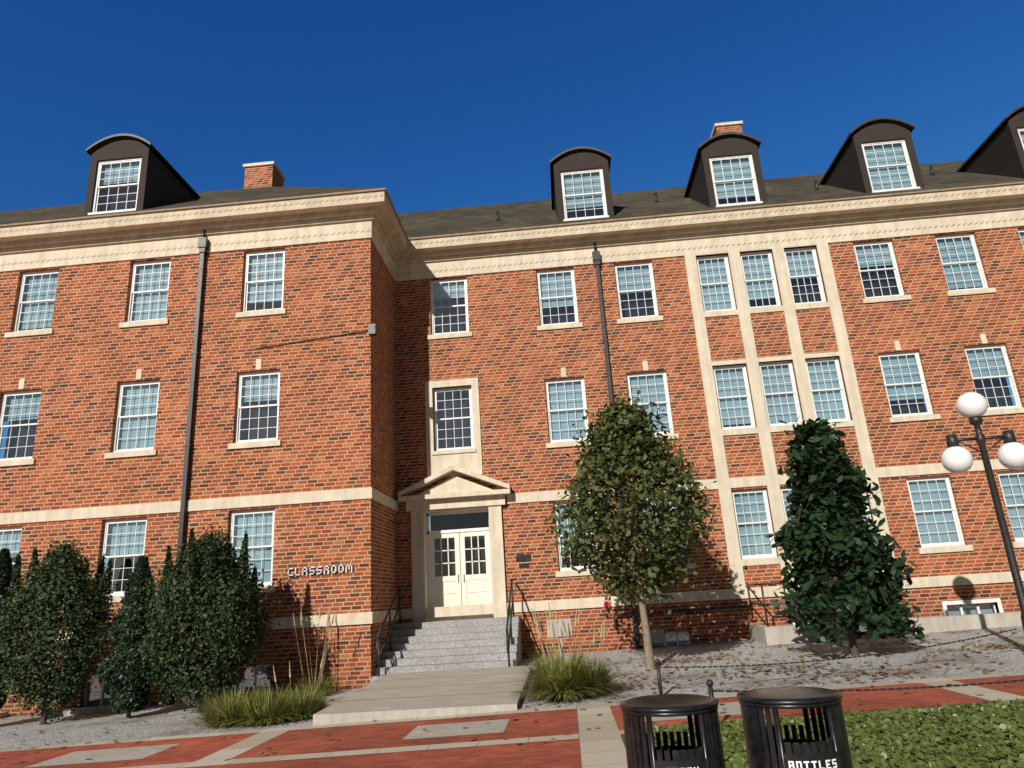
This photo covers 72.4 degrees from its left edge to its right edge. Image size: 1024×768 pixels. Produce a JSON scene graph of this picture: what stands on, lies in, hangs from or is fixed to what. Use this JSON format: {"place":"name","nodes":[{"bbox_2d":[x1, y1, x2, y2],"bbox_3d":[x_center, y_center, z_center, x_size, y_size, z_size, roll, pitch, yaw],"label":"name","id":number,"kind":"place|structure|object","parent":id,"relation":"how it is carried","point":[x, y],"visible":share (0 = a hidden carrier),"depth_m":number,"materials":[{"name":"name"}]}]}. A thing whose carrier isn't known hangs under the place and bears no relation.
{"place":"outdoors","nodes":[
{"label":"outdoors","id":0,"kind":"place"},
{"bbox_2d":[0,604,1023,748],"bbox_3d":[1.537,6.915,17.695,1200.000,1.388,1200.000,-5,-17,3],"label":"terrain","id":1,"kind":"structure","parent":0,"point":[82,728],"depth_m":12.64,"materials":[{"name":"grey gravel"}]},
{"bbox_2d":[0,548,13,708],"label":"columnar juniper","id":2,"kind":"object","parent":1,"relation":"on","point":[6,569],"depth_m":14.51,"materials":[{"name":"green plant"}]},
{"bbox_2d":[0,528,120,724],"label":"shrub","id":3,"kind":"object","parent":1,"relation":"on","point":[56,577],"depth_m":13.88,"materials":[{"name":"green plant"}]},
{"bbox_2d":[96,554,163,718],"bbox_3d":[-7.567,5.067,14.067,1.297,3.203,1.268,-5,-17,3],"label":"columnar juniper","id":4,"kind":"object","parent":1,"relation":"on","point":[122,696],"depth_m":13.68,"materials":[{"name":"green plant"}]},
{"bbox_2d":[0,690,279,717],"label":"window well kerbs","id":5,"kind":"structure","parent":1,"relation":"on","point":[89,710],"depth_m":14.92,"materials":[{"name":"concrete"}]},
{"bbox_2d":[112,521,280,714],"bbox_3d":[-6.213,4.711,14.246,3.207,3.770,2.794,-5,-17,3],"label":"shrub","id":6,"kind":"object","parent":1,"relation":"on","point":[221,568],"depth_m":13.61,"materials":[{"name":"green plant"}]},
{"bbox_2d":[183,685,277,729],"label":"ornamental grass","id":7,"kind":"object","parent":1,"relation":"on","point":[214,711],"depth_m":11.46,"materials":[{"name":"green plant"}]},
{"bbox_2d":[216,682,310,727],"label":"ornamental grass","id":8,"kind":"object","parent":1,"relation":"on","point":[264,714],"depth_m":11.27,"materials":[{"name":"green plant"}]},
{"bbox_2d":[273,653,323,703],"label":"ornamental grass stalks","id":9,"kind":"object","parent":1,"relation":"on","point":[275,679],"visible":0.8,"depth_m":11.78,"materials":[{"name":"beige plant"}]},
{"bbox_2d":[269,684,334,720],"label":"ornamental grass","id":10,"kind":"object","parent":1,"relation":"on","point":[311,704],"depth_m":11.59,"materials":[{"name":"green plant"}]},
{"bbox_2d":[291,606,334,694],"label":"ornamental grass stalks","id":11,"kind":"object","parent":1,"relation":"on","point":[328,629],"visible":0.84,"depth_m":14.85,"materials":[{"name":"beige plant"}]},
{"bbox_2d":[284,670,343,696],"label":"ornamental grass blades","id":12,"kind":"object","parent":1,"relation":"on","point":[322,685],"visible":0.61,"depth_m":14.59,"materials":[{"name":"green plant"}]},
{"bbox_2d":[313,666,531,724],"bbox_3d":[-1.299,5.913,12.866,3.150,0.791,4.730,-5,-17,3],"label":"concrete landing","id":13,"kind":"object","parent":1,"relation":"on","point":[380,705],"visible":0.47,"depth_m":11.82,"materials":[{"name":"beige concrete"}]},
{"bbox_2d":[351,672,524,700],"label":"path expansion joints","id":14,"kind":"object","parent":13,"relation":"on","point":[442,685],"visible":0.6,"depth_m":12.94,"materials":[{"name":"black concrete"}]},
{"bbox_2d":[370,616,522,682],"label":"stairs","id":15,"kind":"structure","parent":1,"relation":"on","point":[459,644],"depth_m":16.50,"materials":[{"name":"grey concrete"}]},
{"bbox_2d":[376,579,514,675],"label":"stair handrails","id":16,"kind":"object","parent":15,"relation":"on","point":[509,614],"visible":0.89,"depth_m":16.43,"materials":[{"name":"metal"}]},
{"bbox_2d":[165,229,752,704],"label":"downspouts and pipes","id":17,"kind":"object","parent":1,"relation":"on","point":[203,247],"visible":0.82,"depth_m":17.73,"materials":[{"name":"metal"}]},
{"bbox_2d":[4,181,1012,618],"bbox_3d":[-0.688,0.411,19.467,56.368,14.480,2.901,-3,-17,-1],"label":"dark interior","id":18,"kind":"object","parent":1,"relation":"on","point":[468,519],"visible":0.06,"depth_m":19.86,"materials":[{"name":"black"}]},
{"bbox_2d":[0,226,1023,716],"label":"brick walls","id":19,"kind":"structure","parent":1,"relation":"on","point":[352,410],"depth_m":18.24,"materials":[{"name":"red brick"}]},
{"bbox_2d":[288,564,463,581],"bbox_3d":[-2.952,4.662,17.149,4.819,0.460,1.037,10,-21,-37],"label":"sign lettering","id":20,"kind":"object","parent":19,"relation":"attached to","point":[332,566],"visible":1,"depth_m":16.08,"materials":[{"name":"silver metal"}]},
{"bbox_2d":[429,530,492,620],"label":"entrance doors","id":21,"kind":"structure","parent":19,"relation":"in","point":[446,590],"depth_m":18.84,"materials":[{"name":"white wood"}]},
{"bbox_2d":[0,209,1023,642],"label":"stone trim","id":22,"kind":"structure","parent":19,"relation":"attached to","point":[454,493],"depth_m":18.92,"materials":[{"name":"stone"}]},
{"bbox_2d":[0,184,1023,264],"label":"stone cornice","id":23,"kind":"structure","parent":22,"relation":"on","point":[377,211],"depth_m":20.14,"materials":[{"name":"beige stone"}]},
{"bbox_2d":[0,160,1023,330],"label":"roof shingles","id":24,"kind":"object","parent":23,"relation":"on","point":[793,189],"visible":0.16,"depth_m":22.47,"materials":[{"name":"grey"}]},
{"bbox_2d":[244,124,742,188],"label":"brick chimneys","id":25,"kind":"object","parent":24,"relation":"on","point":[263,176],"visible":0.25,"depth_m":25.72,"materials":[{"name":"red brick"}]},
{"bbox_2d":[243,121,742,180],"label":"chimney caps","id":26,"kind":"object","parent":25,"relation":"on","point":[273,163],"visible":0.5,"depth_m":26.39,"materials":[{"name":"stone"}]},
{"bbox_2d":[84,105,1023,221],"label":"dormers","id":27,"kind":"object","parent":24,"relation":"on","point":[999,151],"visible":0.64,"depth_m":21.22,"materials":[{"name":"paint"}]},
{"bbox_2d":[496,165,934,220],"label":"roof vent pipes","id":28,"kind":"object","parent":24,"relation":"on","point":[815,183],"visible":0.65,"depth_m":23.05,"materials":[{"name":"metal"}]},
{"bbox_2d":[0,181,1023,239],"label":"cornice gutter lip","id":29,"kind":"object","parent":23,"relation":"attached to","point":[446,235],"visible":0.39,"depth_m":20.02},
{"bbox_2d":[2,187,1023,274],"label":"light string clips","id":30,"kind":"object","parent":23,"relation":"attached to","point":[501,235],"visible":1,"depth_m":20.16,"materials":[{"name":"brown"}]},
{"bbox_2d":[0,128,1023,706],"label":"window frames","id":31,"kind":"structure","parent":19,"relation":"in","point":[546,382],"depth_m":19.28,"materials":[{"name":"white wood"}]},
{"bbox_2d":[0,131,1023,706],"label":"windows","id":32,"kind":"structure","parent":31,"relation":"in","point":[560,425],"depth_m":19.27,"materials":[{"name":"glass"}]},
{"bbox_2d":[516,554,530,561],"bbox_3d":[0.301,4.594,18.478,0.380,0.160,0.030,-5,-17,3],"label":"wall plaque","id":33,"kind":"object","parent":19,"relation":"attached to","point":[523,558],"visible":1,"depth_m":18.46,"materials":[{"name":"grey metal"}]},
{"bbox_2d":[519,563,528,567],"bbox_3d":[0.313,4.776,18.424,0.260,0.100,0.025,-5,-17,3],"label":"wall sign","id":34,"kind":"object","parent":19,"relation":"attached to","point":[523,565],"visible":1,"depth_m":18.41,"materials":[{"name":"black metal"}]},
{"bbox_2d":[604,601,610,607],"bbox_3d":[2.436,5.661,17.949,0.180,0.180,0.100,-5,-17,3],"label":"fire alarm bell","id":35,"kind":"object","parent":19,"relation":"attached to","point":[607,604],"visible":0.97,"depth_m":17.90,"materials":[{"name":"red paint"}]},
{"bbox_2d":[640,630,664,641],"bbox_3d":[3.552,6.362,17.680,0.600,0.270,0.040,-5,-17,3],"label":"wall vent","id":36,"kind":"object","parent":19,"relation":"attached to","point":[657,635],"depth_m":17.66,"materials":[{"name":"metal"}]},
{"bbox_2d":[0,675,1023,767],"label":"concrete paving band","id":37,"kind":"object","parent":1,"relation":"on","point":[557,754],"depth_m":8.90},
{"bbox_2d":[24,702,764,767],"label":"concrete walkway insets","id":38,"kind":"object","parent":37,"relation":"on","point":[417,732],"visible":0.71,"depth_m":9.44,"materials":[{"name":"grey concrete"}]},
{"bbox_2d":[0,672,1023,767],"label":"concrete walkway bands","id":39,"kind":"object","parent":37,"relation":"on","point":[603,746],"visible":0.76,"depth_m":8.79,"materials":[{"name":"beige concrete"}]},
{"bbox_2d":[3,629,1023,763],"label":"fallen leaves","id":40,"kind":"object","parent":1,"relation":"on","point":[984,671],"visible":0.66,"depth_m":12.10,"materials":[{"name":"brown plant"}]},
{"bbox_2d":[531,602,579,675],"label":"ornamental grass stalks","id":41,"kind":"object","parent":1,"relation":"on","point":[541,626],"visible":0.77,"depth_m":11.74,"materials":[{"name":"beige plant"}]},
{"bbox_2d":[546,618,571,658],"bbox_3d":[0.879,4.803,12.503,0.440,1.150,0.130,-5,-17,3],"label":"small sign on post","id":42,"kind":"object","parent":1,"relation":"on","point":[559,634],"visible":0.61,"depth_m":12.56,"materials":[{"name":"metal"}]},
{"bbox_2d":[504,643,619,703],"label":"ornamental grass","id":43,"kind":"object","parent":1,"relation":"on","point":[560,683],"depth_m":11.13,"materials":[{"name":"green plant"}]},
{"bbox_2d":[562,621,604,676],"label":"ornamental grass stalks","id":44,"kind":"object","parent":1,"relation":"on","point":[565,633],"visible":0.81,"depth_m":11.76,"materials":[{"name":"beige plant"}]},
{"bbox_2d":[559,653,638,695],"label":"ornamental grass","id":45,"kind":"object","parent":1,"relation":"on","point":[600,676],"depth_m":11.41,"materials":[{"name":"green plant"}]},
{"bbox_2d":[542,389,730,670],"bbox_3d":[2.660,2.881,14.576,4.080,5.883,3.885,-5,-17,3],"label":"maple tree","id":46,"kind":"object","parent":1,"relation":"on","point":[620,446],"depth_m":14.02,"materials":[{"name":"green plant"}]},
{"bbox_2d":[621,698,1023,767],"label":"lawn","id":47,"kind":"structure","parent":1,"relation":"on","point":[623,736],"depth_m":6.58,"materials":[{"name":"green plant"}]},
{"bbox_2d":[619,694,724,767],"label":"trash receptacle","id":48,"kind":"object","parent":47,"relation":"on","point":[642,751],"visible":1,"depth_m":4.14,"materials":[{"name":"black metal"}]},
{"bbox_2d":[736,686,852,767],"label":"trash receptacle bottles and cans","id":49,"kind":"object","parent":47,"relation":"on","point":[768,746],"visible":0.99,"depth_m":4.06,"materials":[{"name":"black metal"}]},
{"bbox_2d":[788,759,836,767],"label":"trash receptacle label bottles and cans","id":50,"kind":"object","parent":49,"relation":"attached to","point":[806,762],"visible":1,"depth_m":3.90,"materials":[{"name":"white paint"}]},
{"bbox_2d":[655,628,1023,696],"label":"chain fence posts","id":51,"kind":"object","parent":1,"relation":"on","point":[709,682],"visible":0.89,"depth_m":10.74,"materials":[{"name":"metal"}]},
{"bbox_2d":[765,416,925,655],"bbox_3d":[6.393,2.953,13.968,2.840,4.797,2.927,-5,-17,3],"label":"magnolia tree","id":52,"kind":"object","parent":1,"relation":"on","point":[816,540],"depth_m":13.40,"materials":[{"name":"green plant"}]},
{"bbox_2d":[748,612,1021,644],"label":"low wall","id":53,"kind":"structure","parent":1,"relation":"on","point":[773,635],"depth_m":15.90,"materials":[{"name":"beige concrete"}]},
{"bbox_2d":[945,416,1023,650],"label":"lamp post","id":54,"kind":"object","parent":1,"relation":"on","point":[980,438],"visible":0.91,"depth_m":12.46,"materials":[{"name":"black metal"}]},
{"bbox_2d":[941,392,1023,473],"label":"lamp globes","id":55,"kind":"object","parent":54,"relation":"on","point":[957,459],"visible":0.96,"depth_m":12.56,"materials":[{"name":"white glass"}]},
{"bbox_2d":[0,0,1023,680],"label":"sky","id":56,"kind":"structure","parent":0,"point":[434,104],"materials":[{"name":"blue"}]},
{"bbox_2d":[747,581,801,626],"bbox_3d":[6.399,5.320,16.982,0.934,0.972,1.384,-5,-17,3],"label":"railing","id":57,"kind":"object","parent":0,"point":[763,603],"visible":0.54,"depth_m":16.48,"materials":[{"name":"black metal"}]}
]}

